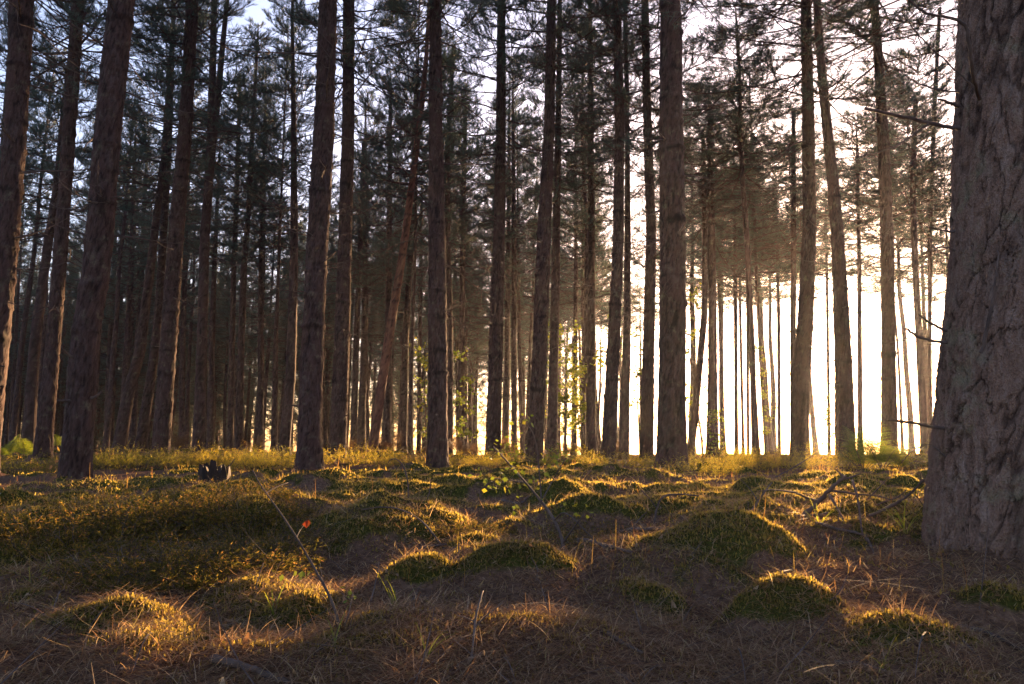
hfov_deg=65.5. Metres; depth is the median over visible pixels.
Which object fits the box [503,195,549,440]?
pine tree
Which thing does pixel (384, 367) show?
pine tree
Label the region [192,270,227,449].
pine tree
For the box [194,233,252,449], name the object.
pine tree
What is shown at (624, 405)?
pine tree
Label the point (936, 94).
pine tree
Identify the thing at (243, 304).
pine tree
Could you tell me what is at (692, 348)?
pine tree
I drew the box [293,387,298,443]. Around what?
pine tree
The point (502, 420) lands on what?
pine tree
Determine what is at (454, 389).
pine tree
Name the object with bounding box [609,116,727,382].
pine tree
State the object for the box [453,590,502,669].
withered plant
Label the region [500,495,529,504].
fallen branch
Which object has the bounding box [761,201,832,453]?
pine tree
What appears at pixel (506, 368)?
pine tree
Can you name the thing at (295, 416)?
pine tree
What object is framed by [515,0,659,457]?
pine tree
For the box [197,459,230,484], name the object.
tree stump
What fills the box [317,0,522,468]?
pine tree
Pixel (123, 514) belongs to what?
heather bush
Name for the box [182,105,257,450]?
pine tree
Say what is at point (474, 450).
bracken fern
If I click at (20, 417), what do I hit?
pine tree
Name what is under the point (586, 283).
pine tree
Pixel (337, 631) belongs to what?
grass tuft
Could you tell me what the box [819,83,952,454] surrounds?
pine tree
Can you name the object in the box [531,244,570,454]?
pine tree
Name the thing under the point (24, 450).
bracken fern
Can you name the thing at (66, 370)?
pine tree
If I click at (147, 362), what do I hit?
pine tree
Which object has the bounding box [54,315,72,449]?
pine tree
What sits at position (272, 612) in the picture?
grass tuft
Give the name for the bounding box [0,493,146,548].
heather bush
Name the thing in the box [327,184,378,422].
pine tree
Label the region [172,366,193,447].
pine tree
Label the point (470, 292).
pine tree
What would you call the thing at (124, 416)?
pine tree
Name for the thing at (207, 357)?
pine tree
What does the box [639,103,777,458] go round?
pine tree
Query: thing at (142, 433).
pine tree
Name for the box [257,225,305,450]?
pine tree
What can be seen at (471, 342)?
pine tree
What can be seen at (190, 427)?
pine tree
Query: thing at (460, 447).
bracken fern
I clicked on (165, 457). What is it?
heath bush
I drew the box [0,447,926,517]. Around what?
grass
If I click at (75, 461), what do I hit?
pine tree
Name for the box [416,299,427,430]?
pine tree
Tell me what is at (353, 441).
bracken fern
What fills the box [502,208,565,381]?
pine tree
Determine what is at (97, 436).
pine tree
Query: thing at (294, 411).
pine tree
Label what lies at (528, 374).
pine tree
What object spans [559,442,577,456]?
bracken fern
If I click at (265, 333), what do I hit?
pine tree
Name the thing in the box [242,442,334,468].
heath bush
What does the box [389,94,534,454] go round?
pine tree
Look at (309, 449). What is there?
pine tree
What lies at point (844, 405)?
pine tree
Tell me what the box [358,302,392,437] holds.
pine tree
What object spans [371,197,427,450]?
pine tree
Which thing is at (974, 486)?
pine tree
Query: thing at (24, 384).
pine tree
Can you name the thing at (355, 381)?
pine tree
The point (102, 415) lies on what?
pine tree
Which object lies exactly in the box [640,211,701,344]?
pine tree
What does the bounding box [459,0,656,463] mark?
pine tree
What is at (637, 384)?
birch tree
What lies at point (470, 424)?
pine tree
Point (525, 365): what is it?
pine tree
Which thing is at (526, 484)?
birch seedling
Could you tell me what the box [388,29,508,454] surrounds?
pine tree
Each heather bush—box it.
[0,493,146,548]
[0,499,216,561]
[0,541,260,596]
[38,524,300,598]
[46,481,227,537]
[78,487,162,501]
[79,485,285,538]
[96,492,234,531]
[128,533,328,585]
[131,481,333,526]
[143,473,305,504]
[176,514,361,558]
[436,515,525,539]
[455,531,556,548]
[500,525,606,554]
[540,509,639,540]
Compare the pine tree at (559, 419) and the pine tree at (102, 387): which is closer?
the pine tree at (559, 419)
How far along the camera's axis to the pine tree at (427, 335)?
54.73 m
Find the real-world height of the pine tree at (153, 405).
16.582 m
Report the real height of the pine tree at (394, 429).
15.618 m
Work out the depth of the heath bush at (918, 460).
11.34 m
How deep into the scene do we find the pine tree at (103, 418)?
69.82 m
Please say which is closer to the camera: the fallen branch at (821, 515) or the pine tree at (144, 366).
the fallen branch at (821, 515)
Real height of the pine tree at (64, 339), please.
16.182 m
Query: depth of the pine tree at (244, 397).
61.41 m
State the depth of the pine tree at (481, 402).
68.39 m
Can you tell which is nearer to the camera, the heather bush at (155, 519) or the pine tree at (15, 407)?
the heather bush at (155, 519)
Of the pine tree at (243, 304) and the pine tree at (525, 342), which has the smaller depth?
the pine tree at (243, 304)
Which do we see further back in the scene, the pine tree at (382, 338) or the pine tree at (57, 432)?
the pine tree at (57, 432)
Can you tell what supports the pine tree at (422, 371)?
on the ground at (1005, 615)
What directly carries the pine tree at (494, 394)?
on the ground at (1005, 615)
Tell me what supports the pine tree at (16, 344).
on the ground at (1005, 615)
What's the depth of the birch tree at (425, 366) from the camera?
27.18 m
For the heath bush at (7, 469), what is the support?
on the ground at (1005, 615)
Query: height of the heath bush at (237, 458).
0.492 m
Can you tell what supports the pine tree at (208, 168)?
on the ground at (1005, 615)
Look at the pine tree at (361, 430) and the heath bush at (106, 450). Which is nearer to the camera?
the heath bush at (106, 450)
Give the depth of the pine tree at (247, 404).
55.71 m
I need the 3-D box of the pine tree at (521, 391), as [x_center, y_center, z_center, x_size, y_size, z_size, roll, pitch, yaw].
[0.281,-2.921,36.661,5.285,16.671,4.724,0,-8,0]
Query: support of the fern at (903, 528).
on the ground at (1005, 615)
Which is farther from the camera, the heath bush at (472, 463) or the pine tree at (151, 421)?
the pine tree at (151, 421)
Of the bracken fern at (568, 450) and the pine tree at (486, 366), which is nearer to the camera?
the bracken fern at (568, 450)
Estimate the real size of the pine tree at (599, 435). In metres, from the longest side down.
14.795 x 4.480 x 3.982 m
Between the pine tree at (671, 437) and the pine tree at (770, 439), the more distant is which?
the pine tree at (770, 439)
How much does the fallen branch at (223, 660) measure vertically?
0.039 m
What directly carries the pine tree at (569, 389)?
on the ground at (1005, 615)
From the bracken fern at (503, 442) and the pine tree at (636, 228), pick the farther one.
the pine tree at (636, 228)
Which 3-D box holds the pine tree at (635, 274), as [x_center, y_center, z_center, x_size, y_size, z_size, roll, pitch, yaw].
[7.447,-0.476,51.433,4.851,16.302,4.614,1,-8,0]
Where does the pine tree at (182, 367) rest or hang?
on the ground at (1005, 615)
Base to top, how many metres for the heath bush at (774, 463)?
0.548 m
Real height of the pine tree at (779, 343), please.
14.606 m
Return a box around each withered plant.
[388,458,408,495]
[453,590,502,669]
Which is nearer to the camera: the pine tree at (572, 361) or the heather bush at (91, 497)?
the heather bush at (91, 497)
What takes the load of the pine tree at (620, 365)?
on the ground at (1005, 615)
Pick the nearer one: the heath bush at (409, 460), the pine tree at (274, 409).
the heath bush at (409, 460)
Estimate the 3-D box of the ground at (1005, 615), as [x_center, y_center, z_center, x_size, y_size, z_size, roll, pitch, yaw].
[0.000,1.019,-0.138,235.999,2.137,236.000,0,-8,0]
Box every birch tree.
[409,334,427,453]
[453,345,480,454]
[497,441,525,463]
[541,442,577,467]
[545,317,586,454]
[549,338,597,455]
[585,315,622,453]
[621,322,642,450]
[685,282,718,457]
[698,402,732,455]
[755,345,776,454]
[818,394,834,454]
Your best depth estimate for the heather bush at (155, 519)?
3.02 m
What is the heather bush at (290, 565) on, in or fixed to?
on the ground at (1005, 615)
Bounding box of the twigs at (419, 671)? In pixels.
[0,462,1023,683]
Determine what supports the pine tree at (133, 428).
on the ground at (1005, 615)
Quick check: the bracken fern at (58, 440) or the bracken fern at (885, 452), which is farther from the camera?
the bracken fern at (58, 440)
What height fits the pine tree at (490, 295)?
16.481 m
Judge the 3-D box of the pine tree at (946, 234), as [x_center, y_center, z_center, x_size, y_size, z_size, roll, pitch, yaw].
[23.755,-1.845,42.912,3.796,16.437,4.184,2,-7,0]
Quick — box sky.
[0,0,957,455]
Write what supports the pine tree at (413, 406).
on the ground at (1005, 615)
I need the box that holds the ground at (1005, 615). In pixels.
[0,449,1023,683]
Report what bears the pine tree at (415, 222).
on the ground at (1005, 615)
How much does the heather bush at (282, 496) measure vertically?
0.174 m
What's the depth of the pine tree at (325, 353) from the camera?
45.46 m
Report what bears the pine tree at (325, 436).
on the ground at (1005, 615)
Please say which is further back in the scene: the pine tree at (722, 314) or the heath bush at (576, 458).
the pine tree at (722, 314)
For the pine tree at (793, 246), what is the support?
on the ground at (1005, 615)
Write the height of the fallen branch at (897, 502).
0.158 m
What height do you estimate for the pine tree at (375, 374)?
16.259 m
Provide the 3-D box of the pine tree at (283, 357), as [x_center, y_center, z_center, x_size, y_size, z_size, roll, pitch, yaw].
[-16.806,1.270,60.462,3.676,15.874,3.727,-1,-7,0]
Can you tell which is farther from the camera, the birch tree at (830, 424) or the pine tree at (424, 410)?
the pine tree at (424, 410)
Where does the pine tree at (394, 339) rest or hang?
on the ground at (1005, 615)
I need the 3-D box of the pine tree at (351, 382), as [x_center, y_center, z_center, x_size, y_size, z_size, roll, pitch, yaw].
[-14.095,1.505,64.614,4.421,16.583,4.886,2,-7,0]
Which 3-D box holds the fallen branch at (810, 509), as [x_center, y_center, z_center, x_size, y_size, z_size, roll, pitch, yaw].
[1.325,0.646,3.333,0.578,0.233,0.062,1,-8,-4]
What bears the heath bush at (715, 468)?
on the ground at (1005, 615)
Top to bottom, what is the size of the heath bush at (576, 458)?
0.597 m
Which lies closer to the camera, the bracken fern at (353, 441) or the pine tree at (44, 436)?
the pine tree at (44, 436)
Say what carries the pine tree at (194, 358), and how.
on the ground at (1005, 615)
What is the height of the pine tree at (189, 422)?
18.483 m
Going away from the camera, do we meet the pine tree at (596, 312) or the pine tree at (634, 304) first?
the pine tree at (596, 312)
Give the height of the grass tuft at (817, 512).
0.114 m
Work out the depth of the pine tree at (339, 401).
18.37 m
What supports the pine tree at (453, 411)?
on the ground at (1005, 615)
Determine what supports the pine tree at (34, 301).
on the ground at (1005, 615)
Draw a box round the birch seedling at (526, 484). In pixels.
[467,413,609,551]
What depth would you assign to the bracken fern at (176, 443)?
25.76 m
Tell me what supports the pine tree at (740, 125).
on the ground at (1005, 615)
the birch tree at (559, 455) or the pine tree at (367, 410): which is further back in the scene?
the pine tree at (367, 410)
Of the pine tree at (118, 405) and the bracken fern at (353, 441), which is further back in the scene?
the pine tree at (118, 405)
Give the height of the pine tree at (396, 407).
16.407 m
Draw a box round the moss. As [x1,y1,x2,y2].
[0,460,1023,683]
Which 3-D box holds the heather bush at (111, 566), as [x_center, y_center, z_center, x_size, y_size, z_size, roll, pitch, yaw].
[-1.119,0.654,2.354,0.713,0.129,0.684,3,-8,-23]
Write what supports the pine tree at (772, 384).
on the ground at (1005, 615)
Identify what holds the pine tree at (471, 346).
on the ground at (1005, 615)
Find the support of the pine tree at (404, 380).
on the ground at (1005, 615)
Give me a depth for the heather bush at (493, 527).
3.12 m
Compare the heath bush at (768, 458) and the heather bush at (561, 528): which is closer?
the heather bush at (561, 528)
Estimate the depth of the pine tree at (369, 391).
75.91 m
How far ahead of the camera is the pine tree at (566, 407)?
70.27 m
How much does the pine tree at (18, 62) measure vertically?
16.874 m
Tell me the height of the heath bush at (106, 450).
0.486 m
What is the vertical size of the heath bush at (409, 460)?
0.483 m
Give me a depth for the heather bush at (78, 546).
2.70 m
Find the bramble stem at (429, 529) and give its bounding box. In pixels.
[362,506,444,547]
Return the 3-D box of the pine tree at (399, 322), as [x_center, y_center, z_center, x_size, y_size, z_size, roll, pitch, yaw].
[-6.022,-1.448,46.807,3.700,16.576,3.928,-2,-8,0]
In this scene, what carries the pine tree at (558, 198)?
on the ground at (1005, 615)
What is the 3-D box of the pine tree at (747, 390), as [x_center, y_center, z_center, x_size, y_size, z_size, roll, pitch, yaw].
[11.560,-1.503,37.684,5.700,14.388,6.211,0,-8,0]
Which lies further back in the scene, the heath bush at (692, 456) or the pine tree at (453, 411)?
the pine tree at (453, 411)
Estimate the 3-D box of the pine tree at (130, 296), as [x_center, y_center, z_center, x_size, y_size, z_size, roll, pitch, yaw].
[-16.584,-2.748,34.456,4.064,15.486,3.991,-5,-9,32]
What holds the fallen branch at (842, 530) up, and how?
on the ground at (1005, 615)
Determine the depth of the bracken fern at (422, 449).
24.72 m
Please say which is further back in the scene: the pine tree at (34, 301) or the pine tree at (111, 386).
the pine tree at (34, 301)
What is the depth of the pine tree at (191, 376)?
57.18 m
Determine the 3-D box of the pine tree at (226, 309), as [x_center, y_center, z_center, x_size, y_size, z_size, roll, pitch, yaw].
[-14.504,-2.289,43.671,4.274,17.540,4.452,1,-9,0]
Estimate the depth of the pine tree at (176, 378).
47.80 m
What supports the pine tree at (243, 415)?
on the ground at (1005, 615)
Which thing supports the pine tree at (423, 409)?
on the ground at (1005, 615)
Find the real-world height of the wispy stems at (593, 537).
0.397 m
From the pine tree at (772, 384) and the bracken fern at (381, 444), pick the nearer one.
the bracken fern at (381, 444)
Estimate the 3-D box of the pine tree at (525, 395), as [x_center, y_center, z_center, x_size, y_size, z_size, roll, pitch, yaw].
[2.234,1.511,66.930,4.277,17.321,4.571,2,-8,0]
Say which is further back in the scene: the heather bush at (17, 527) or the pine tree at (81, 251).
the pine tree at (81, 251)
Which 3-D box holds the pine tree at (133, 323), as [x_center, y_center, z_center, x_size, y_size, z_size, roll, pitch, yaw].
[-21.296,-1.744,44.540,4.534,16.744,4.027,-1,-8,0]
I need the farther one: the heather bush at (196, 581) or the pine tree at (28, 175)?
the pine tree at (28, 175)
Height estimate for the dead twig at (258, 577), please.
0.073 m
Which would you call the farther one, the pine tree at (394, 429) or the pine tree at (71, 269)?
the pine tree at (394, 429)
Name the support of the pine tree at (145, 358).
on the ground at (1005, 615)
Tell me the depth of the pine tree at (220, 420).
76.69 m
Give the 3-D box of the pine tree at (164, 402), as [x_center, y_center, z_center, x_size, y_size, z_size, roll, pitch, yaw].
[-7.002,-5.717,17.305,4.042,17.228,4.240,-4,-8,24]
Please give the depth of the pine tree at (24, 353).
54.36 m
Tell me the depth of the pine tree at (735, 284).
34.01 m
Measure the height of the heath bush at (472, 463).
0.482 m
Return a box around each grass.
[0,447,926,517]
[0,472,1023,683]
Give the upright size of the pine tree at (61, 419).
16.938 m
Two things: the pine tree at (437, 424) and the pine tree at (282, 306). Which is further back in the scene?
the pine tree at (282, 306)
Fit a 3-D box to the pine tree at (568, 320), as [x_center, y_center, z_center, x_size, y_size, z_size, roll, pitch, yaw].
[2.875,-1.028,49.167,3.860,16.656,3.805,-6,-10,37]
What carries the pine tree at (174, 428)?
on the ground at (1005, 615)
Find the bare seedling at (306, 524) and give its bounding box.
[252,470,356,634]
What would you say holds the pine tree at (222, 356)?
on the ground at (1005, 615)
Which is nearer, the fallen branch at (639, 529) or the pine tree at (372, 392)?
the fallen branch at (639, 529)
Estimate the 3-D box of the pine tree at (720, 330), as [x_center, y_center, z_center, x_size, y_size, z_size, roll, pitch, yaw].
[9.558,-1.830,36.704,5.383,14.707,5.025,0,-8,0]
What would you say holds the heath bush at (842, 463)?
on the ground at (1005, 615)
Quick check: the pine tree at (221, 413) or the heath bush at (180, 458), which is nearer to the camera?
the heath bush at (180, 458)
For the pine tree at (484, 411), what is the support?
on the ground at (1005, 615)
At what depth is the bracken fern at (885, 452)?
10.85 m
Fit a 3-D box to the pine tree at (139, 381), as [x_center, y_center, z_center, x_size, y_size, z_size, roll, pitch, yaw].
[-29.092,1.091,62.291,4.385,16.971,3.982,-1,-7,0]
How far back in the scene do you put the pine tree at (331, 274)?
40.48 m
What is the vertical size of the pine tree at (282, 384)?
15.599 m
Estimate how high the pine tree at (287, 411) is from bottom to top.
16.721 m
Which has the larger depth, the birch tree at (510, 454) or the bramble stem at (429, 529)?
the birch tree at (510, 454)
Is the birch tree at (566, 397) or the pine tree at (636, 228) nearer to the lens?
the birch tree at (566, 397)
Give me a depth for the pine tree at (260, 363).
30.40 m
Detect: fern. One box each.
[0,434,21,459]
[5,438,32,457]
[53,434,61,449]
[171,432,191,449]
[232,432,273,451]
[346,437,363,452]
[365,436,389,451]
[381,430,414,450]
[408,442,426,453]
[448,433,473,454]
[464,443,484,455]
[501,436,525,453]
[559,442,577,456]
[570,444,598,456]
[616,439,633,453]
[817,422,913,468]
[850,435,927,468]
[879,446,927,470]
[880,500,918,533]
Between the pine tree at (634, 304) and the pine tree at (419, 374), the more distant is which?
the pine tree at (634, 304)
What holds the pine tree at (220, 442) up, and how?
on the ground at (1005, 615)
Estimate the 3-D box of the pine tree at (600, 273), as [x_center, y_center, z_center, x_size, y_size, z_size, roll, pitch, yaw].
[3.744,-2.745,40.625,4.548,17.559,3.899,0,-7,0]
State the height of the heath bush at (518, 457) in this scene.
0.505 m
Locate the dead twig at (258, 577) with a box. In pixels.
[250,563,263,593]
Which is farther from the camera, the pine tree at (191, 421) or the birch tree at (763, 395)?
the pine tree at (191, 421)
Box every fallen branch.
[210,653,289,683]
[415,543,446,552]
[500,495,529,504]
[576,538,632,553]
[606,631,642,653]
[618,512,668,532]
[627,474,698,524]
[740,479,771,510]
[759,468,890,519]
[771,453,815,479]
[784,480,906,518]
[815,521,875,555]
[828,494,843,520]
[851,479,869,543]
[868,479,924,516]
[954,623,1023,650]
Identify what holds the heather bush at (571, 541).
on the ground at (1005, 615)
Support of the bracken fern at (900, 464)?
on the ground at (1005, 615)
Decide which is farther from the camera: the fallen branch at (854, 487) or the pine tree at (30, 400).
the pine tree at (30, 400)
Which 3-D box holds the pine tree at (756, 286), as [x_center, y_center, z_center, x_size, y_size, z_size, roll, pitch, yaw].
[10.048,-3.607,32.855,7.676,17.253,7.317,-3,-8,21]
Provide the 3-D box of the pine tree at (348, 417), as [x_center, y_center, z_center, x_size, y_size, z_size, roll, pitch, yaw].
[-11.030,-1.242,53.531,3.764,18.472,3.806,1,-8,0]
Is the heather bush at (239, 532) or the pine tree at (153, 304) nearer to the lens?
the heather bush at (239, 532)
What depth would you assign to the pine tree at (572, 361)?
68.29 m
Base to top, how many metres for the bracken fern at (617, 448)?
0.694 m
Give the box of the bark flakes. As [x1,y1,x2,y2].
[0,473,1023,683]
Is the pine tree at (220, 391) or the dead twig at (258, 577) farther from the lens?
the pine tree at (220, 391)
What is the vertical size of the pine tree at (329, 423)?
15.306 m
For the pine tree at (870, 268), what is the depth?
33.38 m
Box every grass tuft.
[2,555,52,582]
[248,583,288,614]
[307,605,361,648]
[321,604,376,637]
[377,573,411,607]
[406,623,456,658]
[788,497,837,521]
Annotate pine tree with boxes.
[0,0,126,449]
[0,0,150,472]
[0,0,211,457]
[0,2,75,377]
[1,234,34,440]
[2,247,48,441]
[3,179,48,438]
[3,229,33,447]
[6,259,39,442]
[7,39,91,449]
[8,225,100,448]
[15,0,196,479]
[15,176,80,416]
[18,270,38,440]
[21,238,104,448]
[36,178,124,417]
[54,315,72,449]
[55,291,71,449]
[57,250,101,435]
[58,232,108,421]
[59,256,80,405]
[59,304,108,402]
[62,166,138,435]
[64,78,136,448]
[70,77,166,451]
[75,0,241,451]
[79,119,168,402]
[83,0,289,457]
[90,0,240,451]
[93,296,119,451]
[93,346,120,447]
[97,196,135,449]
[97,327,119,451]
[99,226,157,413]
[101,180,159,445]
[101,298,150,433]
[102,365,147,428]
[105,118,191,450]
[117,271,155,424]
[134,89,231,449]
[136,0,288,452]
[137,359,158,450]
[138,258,186,450]
[139,317,157,433]
[140,251,197,408]
[142,336,191,414]
[147,206,191,408]
[151,342,193,436]
[152,188,219,449]
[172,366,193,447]
[175,384,192,449]
[177,147,225,448]
[177,232,217,449]
[177,365,193,446]
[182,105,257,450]
[184,70,302,450]
[185,211,248,425]
[185,245,228,407]
[185,246,228,448]
[185,299,219,435]
[189,283,243,447]
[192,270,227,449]
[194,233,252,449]
[196,267,245,437]
[198,16,290,451]
[207,253,255,446]
[208,157,285,443]
[210,0,434,469]
[210,59,308,451]
[214,367,227,447]
[216,178,303,451]
[219,264,281,450]
[219,266,257,409]
[220,275,256,443]
[225,17,335,451]
[226,0,359,454]
[236,186,302,448]
[243,320,270,450]
[244,262,280,434]
[255,220,305,444]
[256,204,305,397]
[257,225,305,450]
[259,0,426,457]
[265,255,300,441]
[265,282,302,435]
[267,153,352,414]
[267,344,298,432]
[279,305,301,442]
[283,215,353,411]
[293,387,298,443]
[294,330,334,427]
[296,216,352,452]
[299,87,420,452]
[303,141,405,451]
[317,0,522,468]
[322,364,351,438]
[323,238,336,426]
[326,159,404,397]
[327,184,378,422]
[328,373,331,452]
[329,319,360,428]
[331,206,360,444]
[334,0,486,453]
[350,186,401,447]
[350,258,395,416]
[350,301,380,435]
[351,62,427,451]
[351,217,423,420]
[354,173,427,415]
[357,0,491,453]
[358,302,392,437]
[358,307,398,413]
[365,66,454,453]
[368,152,473,453]
[369,366,416,443]
[370,303,416,449]
[370,306,399,440]
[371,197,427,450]
[379,195,427,453]
[380,331,398,448]
[381,348,416,453]
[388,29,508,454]
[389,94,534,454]
[392,289,427,445]
[392,367,424,433]
[398,230,428,433]
[400,124,490,406]
[408,312,427,453]
[413,292,427,447]
[416,253,455,393]
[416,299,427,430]
[421,296,455,451]
[422,173,504,454]
[422,274,455,421]
[423,178,488,450]
[426,0,559,459]
[451,170,483,425]
[452,143,534,440]
[452,233,487,427]
[453,295,487,454]
[454,247,510,448]
[455,288,487,420]
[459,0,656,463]
[465,64,565,452]
[465,108,573,452]
[467,77,551,454]
[467,169,531,349]
[467,243,488,454]
[472,268,528,446]
[472,300,510,425]
[478,362,519,442]
[483,232,533,454]
[501,341,510,438]
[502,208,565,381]
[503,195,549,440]
[503,294,529,435]
[504,137,569,453]
[507,0,613,458]
[509,341,547,448]
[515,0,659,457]
[517,326,548,440]
[519,0,730,461]
[523,215,580,449]
[525,21,645,453]
[525,208,579,422]
[529,0,747,459]
[531,83,610,455]
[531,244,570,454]
[547,275,578,436]
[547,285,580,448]
[549,135,633,417]
[550,139,632,454]
[560,238,605,427]
[561,0,686,459]
[561,224,623,453]
[562,274,578,453]
[565,194,623,413]
[567,233,609,414]
[590,0,743,469]
[596,217,655,454]
[596,277,621,423]
[598,273,638,453]
[604,270,643,449]
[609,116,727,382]
[630,284,658,438]
[632,72,801,457]
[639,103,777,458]
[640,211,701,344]
[643,185,697,395]
[644,147,741,453]
[652,0,838,459]
[656,56,851,453]
[656,108,789,453]
[681,0,905,458]
[682,0,957,460]
[685,164,769,450]
[686,184,798,453]
[687,145,863,454]
[687,217,745,451]
[715,96,896,432]
[717,181,816,453]
[721,143,787,453]
[730,217,818,453]
[754,0,956,450]
[757,110,950,439]
[761,195,879,454]
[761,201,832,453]
[815,47,951,447]
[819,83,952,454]
[828,141,947,453]
[831,0,1023,562]
[844,0,954,439]
[878,176,949,424]
[918,163,949,366]
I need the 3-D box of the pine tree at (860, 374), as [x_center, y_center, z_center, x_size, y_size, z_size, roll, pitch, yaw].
[12.201,-1.963,27.610,7.995,12.374,6.798,0,-8,0]
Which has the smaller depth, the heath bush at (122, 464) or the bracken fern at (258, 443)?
the heath bush at (122, 464)
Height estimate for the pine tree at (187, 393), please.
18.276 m
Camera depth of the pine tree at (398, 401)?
70.12 m
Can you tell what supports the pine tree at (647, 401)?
on the ground at (1005, 615)
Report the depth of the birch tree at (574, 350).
26.77 m
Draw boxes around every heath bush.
[0,448,57,473]
[47,446,145,469]
[93,439,194,470]
[93,441,163,468]
[139,448,221,467]
[163,442,238,465]
[169,441,277,466]
[183,446,293,466]
[222,447,294,470]
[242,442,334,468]
[323,438,407,466]
[369,444,453,468]
[423,448,501,466]
[464,447,554,466]
[544,442,602,464]
[589,446,655,467]
[643,452,757,476]
[687,444,775,467]
[695,442,791,470]
[727,440,821,471]
[778,439,871,471]
[854,438,929,469]
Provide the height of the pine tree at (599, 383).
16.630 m
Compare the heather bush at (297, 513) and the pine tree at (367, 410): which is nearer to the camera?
the heather bush at (297, 513)
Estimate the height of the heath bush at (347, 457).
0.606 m
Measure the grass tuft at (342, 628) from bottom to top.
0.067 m
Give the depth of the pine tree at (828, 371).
36.17 m
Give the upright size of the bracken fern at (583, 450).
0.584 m
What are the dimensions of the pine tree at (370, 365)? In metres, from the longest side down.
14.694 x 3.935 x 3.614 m
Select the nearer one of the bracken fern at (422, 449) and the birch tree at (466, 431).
the bracken fern at (422, 449)
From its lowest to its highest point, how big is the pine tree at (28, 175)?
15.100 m
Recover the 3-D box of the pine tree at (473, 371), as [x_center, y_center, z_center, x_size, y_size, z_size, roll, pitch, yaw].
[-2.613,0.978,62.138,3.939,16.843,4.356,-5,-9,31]
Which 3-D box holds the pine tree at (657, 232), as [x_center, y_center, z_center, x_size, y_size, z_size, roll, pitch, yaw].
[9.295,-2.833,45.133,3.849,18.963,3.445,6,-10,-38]
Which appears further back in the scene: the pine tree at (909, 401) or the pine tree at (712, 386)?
the pine tree at (909, 401)
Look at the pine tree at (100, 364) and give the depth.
60.44 m
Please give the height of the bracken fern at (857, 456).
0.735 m
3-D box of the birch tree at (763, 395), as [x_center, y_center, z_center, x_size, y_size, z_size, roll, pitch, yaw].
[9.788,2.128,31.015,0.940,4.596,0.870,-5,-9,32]
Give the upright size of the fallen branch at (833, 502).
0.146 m
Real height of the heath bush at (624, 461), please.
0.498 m
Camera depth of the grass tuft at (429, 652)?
1.53 m
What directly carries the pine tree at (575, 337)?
on the ground at (1005, 615)
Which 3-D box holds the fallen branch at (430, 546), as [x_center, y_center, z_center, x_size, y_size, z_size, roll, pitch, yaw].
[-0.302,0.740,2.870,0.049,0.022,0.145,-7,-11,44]
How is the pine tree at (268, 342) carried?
on the ground at (1005, 615)
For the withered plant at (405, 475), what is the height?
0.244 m
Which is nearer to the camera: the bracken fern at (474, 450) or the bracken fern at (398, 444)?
the bracken fern at (398, 444)
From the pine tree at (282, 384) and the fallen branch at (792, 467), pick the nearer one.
the fallen branch at (792, 467)
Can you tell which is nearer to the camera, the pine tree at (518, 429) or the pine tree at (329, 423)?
the pine tree at (329, 423)
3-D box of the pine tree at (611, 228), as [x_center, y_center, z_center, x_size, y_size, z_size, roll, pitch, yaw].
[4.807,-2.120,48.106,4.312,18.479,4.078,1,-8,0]
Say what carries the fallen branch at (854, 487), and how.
on the ground at (1005, 615)
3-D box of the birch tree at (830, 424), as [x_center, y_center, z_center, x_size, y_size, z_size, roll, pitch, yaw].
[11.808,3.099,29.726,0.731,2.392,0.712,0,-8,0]
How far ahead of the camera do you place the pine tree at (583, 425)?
36.36 m
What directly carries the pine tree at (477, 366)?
on the ground at (1005, 615)
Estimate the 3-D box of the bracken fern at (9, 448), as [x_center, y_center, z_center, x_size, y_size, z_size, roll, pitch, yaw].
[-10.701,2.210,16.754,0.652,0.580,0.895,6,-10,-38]
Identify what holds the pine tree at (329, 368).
on the ground at (1005, 615)
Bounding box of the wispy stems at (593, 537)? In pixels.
[0,460,1019,607]
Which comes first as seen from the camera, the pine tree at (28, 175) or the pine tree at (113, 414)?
the pine tree at (28, 175)
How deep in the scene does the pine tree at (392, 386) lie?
64.86 m
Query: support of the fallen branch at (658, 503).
on the ground at (1005, 615)
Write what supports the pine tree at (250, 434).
on the ground at (1005, 615)
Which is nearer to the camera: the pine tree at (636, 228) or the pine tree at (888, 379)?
the pine tree at (888, 379)
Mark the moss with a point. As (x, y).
(623, 503)
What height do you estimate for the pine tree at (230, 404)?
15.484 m
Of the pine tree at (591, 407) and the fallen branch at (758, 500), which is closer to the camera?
the fallen branch at (758, 500)
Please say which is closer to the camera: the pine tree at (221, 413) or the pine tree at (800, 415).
the pine tree at (800, 415)
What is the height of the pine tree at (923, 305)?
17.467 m
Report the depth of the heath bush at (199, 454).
14.78 m
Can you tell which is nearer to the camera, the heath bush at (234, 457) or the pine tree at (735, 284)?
the heath bush at (234, 457)
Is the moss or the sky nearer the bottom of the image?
the moss
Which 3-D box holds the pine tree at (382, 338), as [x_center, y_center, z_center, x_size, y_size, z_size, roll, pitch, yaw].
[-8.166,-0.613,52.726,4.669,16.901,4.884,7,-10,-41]
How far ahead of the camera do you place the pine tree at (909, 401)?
42.66 m
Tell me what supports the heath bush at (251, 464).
on the ground at (1005, 615)
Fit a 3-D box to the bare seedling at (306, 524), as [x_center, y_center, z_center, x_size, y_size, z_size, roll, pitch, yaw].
[-0.449,0.447,1.659,0.257,0.352,0.179,0,-8,0]
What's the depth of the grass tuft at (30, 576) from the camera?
2.17 m

